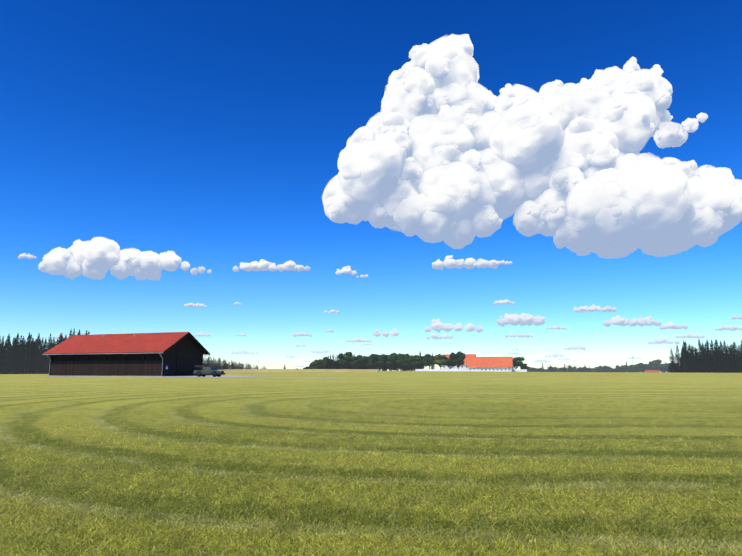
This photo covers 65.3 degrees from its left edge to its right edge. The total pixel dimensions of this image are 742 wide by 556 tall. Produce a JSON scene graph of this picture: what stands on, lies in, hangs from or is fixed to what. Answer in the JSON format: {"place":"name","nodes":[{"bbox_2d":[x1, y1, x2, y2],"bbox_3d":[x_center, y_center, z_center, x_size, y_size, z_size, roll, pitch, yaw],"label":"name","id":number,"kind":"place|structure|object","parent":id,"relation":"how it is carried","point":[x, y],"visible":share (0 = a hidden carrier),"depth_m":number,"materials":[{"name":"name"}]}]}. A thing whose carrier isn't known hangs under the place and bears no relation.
{"place":"outdoors","nodes":[
{"label":"outdoors","id":0,"kind":"place"},
{"bbox_2d":[18,253,36,258],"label":"cloud","id":1,"kind":"structure","parent":0,"point":[24,255],"depth_m":6030.93,"materials":[{"name":"white"}]},
{"bbox_2d":[54,334,68,338],"bbox_3d":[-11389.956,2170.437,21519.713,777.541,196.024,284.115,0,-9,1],"label":"cloud","id":2,"kind":"structure","parent":0,"point":[58,336],"depth_m":21437.17,"materials":[{"name":"white"}]},
{"bbox_2d":[38,237,211,279],"bbox_3d":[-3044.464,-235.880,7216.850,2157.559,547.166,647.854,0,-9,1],"label":"cloud","id":3,"kind":"structure","parent":0,"point":[57,261],"depth_m":7053.64,"materials":[{"name":"white"}]},
{"bbox_2d":[18,376,255,377],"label":"gravel road","id":4,"kind":"structure","parent":0,"point":[127,376],"depth_m":110.95,"materials":[{"name":"grey gravel"}]},
{"bbox_2d":[184,303,206,307],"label":"cloud","id":5,"kind":"structure","parent":0,"point":[193,304],"depth_m":10675.14,"materials":[{"name":"white"}]},
{"bbox_2d":[194,332,209,336],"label":"cloud","id":6,"kind":"structure","parent":0,"point":[201,334],"depth_m":20030.69,"materials":[{"name":"white"}]},
{"bbox_2d":[233,259,310,271],"bbox_3d":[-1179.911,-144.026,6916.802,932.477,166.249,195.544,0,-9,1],"label":"cloud","id":7,"kind":"structure","parent":0,"point":[260,265],"depth_m":6859.88,"materials":[{"name":"white"}]},
{"bbox_2d":[220,369,378,371],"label":"wheat field","id":8,"kind":"structure","parent":0,"point":[300,370],"depth_m":202.92,"materials":[{"name":"plant"}]},
{"bbox_2d":[292,332,311,336],"bbox_3d":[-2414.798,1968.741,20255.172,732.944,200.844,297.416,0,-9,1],"label":"cloud","id":9,"kind":"structure","parent":0,"point":[300,334],"depth_m":20214.86,"materials":[{"name":"white"}]},
{"bbox_2d":[324,310,339,313],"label":"cloud","id":10,"kind":"structure","parent":0,"point":[331,311],"depth_m":11923.08,"materials":[{"name":"white"}]},
{"bbox_2d":[335,266,356,274],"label":"cloud","id":11,"kind":"structure","parent":0,"point":[345,270],"depth_m":7099.06,"materials":[{"name":"white"}]},
{"bbox_2d":[346,338,370,341],"bbox_3d":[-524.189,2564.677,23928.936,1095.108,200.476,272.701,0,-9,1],"label":"cloud","id":12,"kind":"structure","parent":0,"point":[357,340],"depth_m":23888.61,"materials":[{"name":"white"}]},
{"bbox_2d":[0,371,741,555],"bbox_3d":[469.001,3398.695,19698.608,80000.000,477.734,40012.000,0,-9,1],"label":"ground","id":13,"kind":"structure","parent":0,"point":[598,402],"depth_m":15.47,"materials":[{"name":"green plant"}]},
{"bbox_2d":[0,345,6,373],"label":"spruce tree","id":14,"kind":"object","parent":13,"relation":"on","point":[2,358],"depth_m":307.18,"materials":[{"name":"green plant"}]},
{"bbox_2d":[0,342,13,373],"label":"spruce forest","id":15,"kind":"object","parent":13,"relation":"on","point":[8,369],"depth_m":304.02,"materials":[{"name":"green plant"}]},
{"bbox_2d":[1,349,12,373],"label":"spruce tree","id":16,"kind":"object","parent":13,"relation":"on","point":[7,353],"depth_m":310.82,"materials":[{"name":"green plant"}]},
{"bbox_2d":[6,338,15,373],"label":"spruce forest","id":17,"kind":"object","parent":13,"relation":"on","point":[13,342],"depth_m":312.97,"materials":[{"name":"green plant"}]},
{"bbox_2d":[10,343,18,368],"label":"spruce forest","id":18,"kind":"object","parent":13,"relation":"on","point":[14,351],"depth_m":307.91,"materials":[{"name":"green plant"}]},
{"bbox_2d":[11,350,23,373],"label":"spruce tree","id":19,"kind":"object","parent":13,"relation":"on","point":[18,371],"depth_m":304.86,"materials":[{"name":"green plant"}]},
{"bbox_2d":[15,346,23,372],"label":"spruce tree","id":20,"kind":"object","parent":13,"relation":"on","point":[21,350],"depth_m":309.49,"materials":[{"name":"green plant"}]},
{"bbox_2d":[17,336,25,357],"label":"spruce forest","id":21,"kind":"object","parent":13,"relation":"on","point":[23,343],"depth_m":325.68,"materials":[{"name":"green plant"}]},
{"bbox_2d":[20,345,29,373],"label":"spruce tree","id":22,"kind":"object","parent":13,"relation":"on","point":[25,360],"depth_m":304.19,"materials":[{"name":"green plant"}]},
{"bbox_2d":[21,342,29,373],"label":"spruce tree","id":23,"kind":"object","parent":13,"relation":"on","point":[27,343],"depth_m":312.49,"materials":[{"name":"green plant"}]},
{"bbox_2d":[22,344,35,373],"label":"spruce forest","id":24,"kind":"object","parent":13,"relation":"on","point":[29,353],"depth_m":309.97,"materials":[{"name":"green plant"}]},
{"bbox_2d":[24,334,34,360],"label":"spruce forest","id":25,"kind":"object","parent":13,"relation":"on","point":[31,344],"depth_m":327.39,"materials":[{"name":"green plant"}]},
{"bbox_2d":[26,342,37,373],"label":"spruce tree","id":26,"kind":"object","parent":13,"relation":"on","point":[33,354],"depth_m":325.90,"materials":[{"name":"green plant"}]},
{"bbox_2d":[29,340,39,366],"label":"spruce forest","id":27,"kind":"object","parent":13,"relation":"on","point":[36,348],"depth_m":327.11,"materials":[{"name":"green plant"}]},
{"bbox_2d":[30,339,43,369],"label":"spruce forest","id":28,"kind":"object","parent":13,"relation":"on","point":[39,344],"depth_m":334.17,"materials":[{"name":"green plant"}]},
{"bbox_2d":[31,345,45,373],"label":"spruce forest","id":29,"kind":"object","parent":13,"relation":"on","point":[41,356],"depth_m":323.44,"materials":[{"name":"green plant"}]},
{"bbox_2d":[33,340,47,373],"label":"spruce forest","id":30,"kind":"object","parent":13,"relation":"on","point":[44,347],"depth_m":324.95,"materials":[{"name":"green plant"}]},
{"bbox_2d":[43,343,49,373],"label":"spruce tree","id":31,"kind":"object","parent":13,"relation":"on","point":[45,361],"depth_m":324.75,"materials":[{"name":"green plant"}]},
{"bbox_2d":[44,334,51,364],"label":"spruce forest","id":32,"kind":"object","parent":13,"relation":"on","point":[49,339],"depth_m":337.40,"materials":[{"name":"green plant"}]},
{"bbox_2d":[42,332,209,376],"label":"barn","id":33,"kind":"structure","parent":13,"relation":"on","point":[159,354],"depth_m":118.67,"materials":[{"name":"metal"}]},
{"bbox_2d":[152,375,253,376],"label":"gravel yard","id":34,"kind":"structure","parent":13,"relation":"on","point":[205,376],"depth_m":110.85,"materials":[{"name":"grey gravel"}]},
{"bbox_2d":[193,365,224,376],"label":"pickup truck","id":35,"kind":"object","parent":34,"relation":"on","point":[208,370],"visible":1,"depth_m":107.32,"materials":[{"name":"grey paint"}]},
{"bbox_2d":[309,361,317,368],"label":"broadleaf","id":36,"kind":"object","parent":13,"relation":"on","point":[314,363],"depth_m":566.69,"materials":[{"name":"green plant"}]},
{"bbox_2d":[317,360,326,368],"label":"broadleaf","id":37,"kind":"object","parent":13,"relation":"on","point":[321,364],"depth_m":559.26,"materials":[{"name":"green plant"}]},
{"bbox_2d":[321,357,333,368],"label":"broadleaf","id":38,"kind":"object","parent":13,"relation":"on","point":[326,360],"depth_m":572.34,"materials":[{"name":"green plant"}]},
{"bbox_2d":[335,355,339,368],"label":"spruce","id":39,"kind":"object","parent":13,"relation":"on","point":[337,366],"depth_m":559.37,"materials":[{"name":"green plant"}]},
{"bbox_2d":[337,352,357,368],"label":"broadleaf","id":40,"kind":"object","parent":13,"relation":"on","point":[344,360],"depth_m":537.54,"materials":[{"name":"green plant"}]},
{"bbox_2d":[349,356,363,368],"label":"broadleaf","id":41,"kind":"object","parent":13,"relation":"on","point":[355,363],"depth_m":536.46,"materials":[{"name":"green plant"}]},
{"bbox_2d":[362,356,373,368],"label":"broadleaf","id":42,"kind":"object","parent":13,"relation":"on","point":[365,359],"depth_m":540.14,"materials":[{"name":"green plant"}]},
{"bbox_2d":[368,354,383,368],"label":"broadleaf","id":43,"kind":"object","parent":13,"relation":"on","point":[378,357],"depth_m":540.07,"materials":[{"name":"green plant"}]},
{"bbox_2d":[368,354,386,370],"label":"broadleaf","id":44,"kind":"object","parent":13,"relation":"on","point":[380,361],"depth_m":534.73,"materials":[{"name":"green plant"}]},
{"bbox_2d":[383,356,395,370],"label":"broadleaf","id":45,"kind":"object","parent":13,"relation":"on","point":[387,364],"depth_m":534.82,"materials":[{"name":"green plant"}]},
{"bbox_2d":[385,354,399,370],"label":"broadleaf","id":46,"kind":"object","parent":13,"relation":"on","point":[391,358],"depth_m":534.96,"materials":[{"name":"green plant"}]},
{"bbox_2d":[395,353,405,370],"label":"broadleaf","id":47,"kind":"object","parent":13,"relation":"on","point":[399,357],"depth_m":538.82,"materials":[{"name":"green plant"}]},
{"bbox_2d":[401,357,411,370],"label":"farm tree","id":48,"kind":"object","parent":13,"relation":"on","point":[406,364],"depth_m":462.41,"materials":[{"name":"green plant"}]},
{"bbox_2d":[407,355,421,370],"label":"farm tree","id":49,"kind":"object","parent":13,"relation":"on","point":[414,361],"depth_m":446.60,"materials":[{"name":"green plant"}]},
{"bbox_2d":[420,356,429,368],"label":"farm tree","id":50,"kind":"object","parent":13,"relation":"on","point":[422,365],"depth_m":452.07,"materials":[{"name":"green plant"}]},
{"bbox_2d":[421,354,434,368],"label":"farm tree","id":51,"kind":"object","parent":13,"relation":"on","point":[428,359],"depth_m":437.16,"materials":[{"name":"green plant"}]},
{"bbox_2d":[433,354,445,368],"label":"tree","id":52,"kind":"object","parent":13,"relation":"on","point":[439,360],"depth_m":421.34,"materials":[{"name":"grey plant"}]},
{"bbox_2d":[415,369,465,370],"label":"yard wall","id":53,"kind":"structure","parent":13,"relation":"on","point":[440,369],"depth_m":380.41,"materials":[{"name":"white paint"}]},
{"bbox_2d":[444,357,455,368],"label":"farm tree","id":54,"kind":"object","parent":13,"relation":"on","point":[449,362],"depth_m":420.90,"materials":[{"name":"green plant"}]},
{"bbox_2d":[449,351,464,368],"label":"tree","id":55,"kind":"object","parent":13,"relation":"on","point":[458,358],"depth_m":412.29,"materials":[{"name":"green plant"}]},
{"bbox_2d":[442,354,475,370],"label":"farm house","id":56,"kind":"structure","parent":13,"relation":"on","point":[465,364],"depth_m":448.72,"materials":[{"name":"white paint"}]},
{"bbox_2d":[467,357,514,371],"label":"building","id":57,"kind":"structure","parent":13,"relation":"on","point":[493,364],"depth_m":422.59,"materials":[{"name":"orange tile"}]},
{"bbox_2d":[513,357,524,368],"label":"farm tree","id":58,"kind":"object","parent":13,"relation":"on","point":[517,362],"depth_m":425.90,"materials":[{"name":"green plant"}]},
{"bbox_2d":[514,369,526,371],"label":"yard wall","id":59,"kind":"structure","parent":13,"relation":"on","point":[520,370],"depth_m":420.37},
{"bbox_2d":[520,363,528,368],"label":"farm tree","id":60,"kind":"object","parent":13,"relation":"on","point":[524,366],"depth_m":459.43,"materials":[{"name":"green plant"}]},
{"bbox_2d":[598,366,608,371],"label":"broadleaf","id":61,"kind":"object","parent":13,"relation":"on","point":[603,369],"depth_m":1010.66,"materials":[{"name":"green plant"}]},
{"bbox_2d":[620,365,629,371],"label":"broadleaf","id":62,"kind":"object","parent":13,"relation":"on","point":[624,368],"depth_m":991.58,"materials":[{"name":"green plant"}]},
{"bbox_2d":[634,363,649,371],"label":"broadleaf","id":63,"kind":"object","parent":13,"relation":"on","point":[641,369],"depth_m":1008.61,"materials":[{"name":"green plant"}]},
{"bbox_2d":[650,364,660,369],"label":"broadleaf","id":64,"kind":"object","parent":13,"relation":"on","point":[655,367],"depth_m":1008.51,"materials":[{"name":"green plant"}]},
{"bbox_2d":[648,359,664,368],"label":"broadleaf","id":65,"kind":"object","parent":13,"relation":"on","point":[656,362],"depth_m":1023.02,"materials":[{"name":"green plant"}]},
{"bbox_2d":[667,348,678,372],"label":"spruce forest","id":66,"kind":"object","parent":13,"relation":"on","point":[672,367],"depth_m":400.08,"materials":[{"name":"green plant"}]},
{"bbox_2d":[671,346,682,372],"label":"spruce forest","id":67,"kind":"object","parent":13,"relation":"on","point":[677,355],"depth_m":408.53,"materials":[{"name":"green plant"}]},
{"bbox_2d":[678,349,689,372],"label":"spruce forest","id":68,"kind":"object","parent":13,"relation":"on","point":[680,370],"depth_m":402.80,"materials":[{"name":"green plant"}]},
{"bbox_2d":[680,346,688,372],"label":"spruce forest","id":69,"kind":"object","parent":13,"relation":"on","point":[683,362],"depth_m":396.47,"materials":[{"name":"green plant"}]},
{"bbox_2d":[679,342,694,371],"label":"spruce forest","id":70,"kind":"object","parent":13,"relation":"on","point":[688,362],"depth_m":402.38,"materials":[{"name":"green plant"}]},
{"bbox_2d":[689,348,699,371],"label":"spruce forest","id":71,"kind":"object","parent":13,"relation":"on","point":[692,353],"depth_m":408.77,"materials":[{"name":"green plant"}]},
{"bbox_2d":[690,350,705,372],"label":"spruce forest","id":72,"kind":"object","parent":13,"relation":"on","point":[696,362],"depth_m":405.20,"materials":[{"name":"green plant"}]},
{"bbox_2d":[699,353,704,370],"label":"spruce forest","id":73,"kind":"object","parent":13,"relation":"on","point":[701,361],"depth_m":412.74,"materials":[{"name":"green plant"}]},
{"bbox_2d":[700,348,712,372],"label":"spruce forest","id":74,"kind":"object","parent":13,"relation":"on","point":[703,359],"depth_m":412.61,"materials":[{"name":"green plant"}]},
{"bbox_2d":[706,347,715,372],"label":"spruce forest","id":75,"kind":"object","parent":13,"relation":"on","point":[708,356],"depth_m":417.40,"materials":[{"name":"green plant"}]},
{"bbox_2d":[710,339,717,361],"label":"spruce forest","id":76,"kind":"object","parent":13,"relation":"on","point":[712,349],"depth_m":435.32,"materials":[{"name":"green plant"}]},
{"bbox_2d":[712,351,720,372],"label":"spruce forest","id":77,"kind":"object","parent":13,"relation":"on","point":[714,358],"depth_m":420.26,"materials":[{"name":"green plant"}]},
{"bbox_2d":[714,340,721,356],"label":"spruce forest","id":78,"kind":"object","parent":13,"relation":"on","point":[716,344],"depth_m":439.42,"materials":[{"name":"green plant"}]},
{"bbox_2d":[713,348,728,372],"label":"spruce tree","id":79,"kind":"object","parent":13,"relation":"on","point":[719,368],"depth_m":413.86,"materials":[{"name":"green plant"}]},
{"bbox_2d":[720,348,730,372],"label":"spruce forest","id":80,"kind":"object","parent":13,"relation":"on","point":[723,355],"depth_m":422.51,"materials":[{"name":"green plant"}]},
{"bbox_2d":[724,346,736,372],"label":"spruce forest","id":81,"kind":"object","parent":13,"relation":"on","point":[727,357],"depth_m":425.30,"materials":[{"name":"green plant"}]},
{"bbox_2d":[726,345,740,372],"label":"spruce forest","id":82,"kind":"object","parent":13,"relation":"on","point":[732,357],"depth_m":424.00,"materials":[{"name":"green plant"}]},
{"bbox_2d":[731,341,741,368],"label":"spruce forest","id":83,"kind":"object","parent":13,"relation":"on","point":[735,352],"depth_m":434.49,"materials":[{"name":"green plant"}]},
{"bbox_2d":[734,354,741,372],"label":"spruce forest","id":84,"kind":"object","parent":13,"relation":"on","point":[739,370],"depth_m":424.31,"materials":[{"name":"green plant"}]},
{"bbox_2d":[0,0,741,372],"label":"sky","id":85,"kind":"structure","parent":0,"point":[213,134],"materials":[{"name":"blue"}]},
{"bbox_2d":[373,329,398,336],"bbox_3d":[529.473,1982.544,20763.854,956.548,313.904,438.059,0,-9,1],"label":"cloud","id":86,"kind":"structure","parent":0,"point":[394,332],"depth_m":20649.11,"materials":[{"name":"white"}]},
{"bbox_2d":[426,333,453,339],"bbox_3d":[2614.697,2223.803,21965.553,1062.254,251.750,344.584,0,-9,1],"label":"cloud","id":87,"kind":"structure","parent":0,"point":[433,336],"depth_m":21878.81,"materials":[{"name":"white"}]},
{"bbox_2d":[424,318,482,332],"bbox_3d":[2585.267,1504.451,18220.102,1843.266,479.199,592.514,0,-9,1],"label":"cloud","id":88,"kind":"structure","parent":0,"point":[457,327],"depth_m":18053.40,"materials":[{"name":"white"}]},
{"bbox_2d":[432,255,498,269],"bbox_3d":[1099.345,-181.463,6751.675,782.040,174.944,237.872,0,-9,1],"label":"cloud","id":89,"kind":"structure","parent":0,"point":[468,263],"depth_m":6708.44,"materials":[{"name":"white"}]},
{"bbox_2d":[493,300,514,304],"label":"cloud","id":90,"kind":"structure","parent":0,"point":[499,302],"depth_m":10307.31,"materials":[{"name":"white"}]},
{"bbox_2d":[496,260,511,264],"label":"cloud","id":91,"kind":"structure","parent":0,"point":[503,262],"depth_m":6393.46,"materials":[{"name":"white"}]},
{"bbox_2d":[504,333,532,337],"bbox_3d":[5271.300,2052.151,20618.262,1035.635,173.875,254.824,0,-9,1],"label":"cloud","id":92,"kind":"structure","parent":0,"point":[518,335],"depth_m":20563.43,"materials":[{"name":"white"}]},
{"bbox_2d":[496,313,545,326],"bbox_3d":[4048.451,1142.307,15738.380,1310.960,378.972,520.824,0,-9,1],"label":"cloud","id":93,"kind":"structure","parent":0,"point":[523,317],"depth_m":15577.95,"materials":[{"name":"white"}]},
{"bbox_2d":[322,34,741,258],"bbox_3d":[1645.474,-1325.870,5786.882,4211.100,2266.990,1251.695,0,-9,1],"label":"cloud","id":94,"kind":"structure","parent":0,"point":[445,147],"depth_m":5460.09,"materials":[{"name":"white"}]},
{"bbox_2d":[546,325,565,329],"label":"cloud","id":95,"kind":"structure","parent":0,"point":[556,327],"depth_m":16542.14,"materials":[{"name":"white"}]},
{"bbox_2d":[564,345,585,349],"bbox_3d":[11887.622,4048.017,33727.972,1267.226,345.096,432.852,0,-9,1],"label":"cloud","id":96,"kind":"structure","parent":0,"point":[577,347],"depth_m":33638.61,"materials":[{"name":"white"}]},
{"bbox_2d":[573,304,616,312],"bbox_3d":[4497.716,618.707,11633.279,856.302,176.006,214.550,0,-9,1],"label":"cloud","id":97,"kind":"structure","parent":0,"point":[586,308],"depth_m":11576.81,"materials":[{"name":"white"}]},
{"bbox_2d":[603,315,660,326],"bbox_3d":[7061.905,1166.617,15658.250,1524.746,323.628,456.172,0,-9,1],"label":"cloud","id":98,"kind":"structure","parent":0,"point":[640,321],"depth_m":15556.72,"materials":[{"name":"white"}]},
{"bbox_2d":[648,337,679,344],"bbox_3d":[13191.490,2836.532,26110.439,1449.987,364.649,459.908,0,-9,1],"label":"cloud","id":99,"kind":"structure","parent":0,"point":[661,341],"depth_m":26016.87,"materials":[{"name":"white"}]},
{"bbox_2d":[659,322,688,329],"bbox_3d":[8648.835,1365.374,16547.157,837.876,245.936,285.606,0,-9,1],"label":"cloud","id":100,"kind":"structure","parent":0,"point":[671,325],"depth_m":16477.10,"materials":[{"name":"white"}]},
{"bbox_2d":[676,333,704,338],"bbox_3d":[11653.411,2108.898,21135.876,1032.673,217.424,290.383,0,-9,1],"label":"cloud","id":101,"kind":"structure","parent":0,"point":[691,335],"depth_m":21070.95,"materials":[{"name":"white"}]},
{"bbox_2d":[715,325,741,330],"bbox_3d":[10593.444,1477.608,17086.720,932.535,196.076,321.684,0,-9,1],"label":"cloud","id":102,"kind":"structure","parent":0,"point":[733,327],"depth_m":16985.27,"materials":[{"name":"white"}]},
{"bbox_2d":[731,315,741,319],"bbox_3d":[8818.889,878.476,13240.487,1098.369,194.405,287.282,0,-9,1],"label":"cloud","id":103,"kind":"structure","parent":0,"point":[736,317],"depth_m":13257.92,"materials":[{"name":"white"}]}
]}

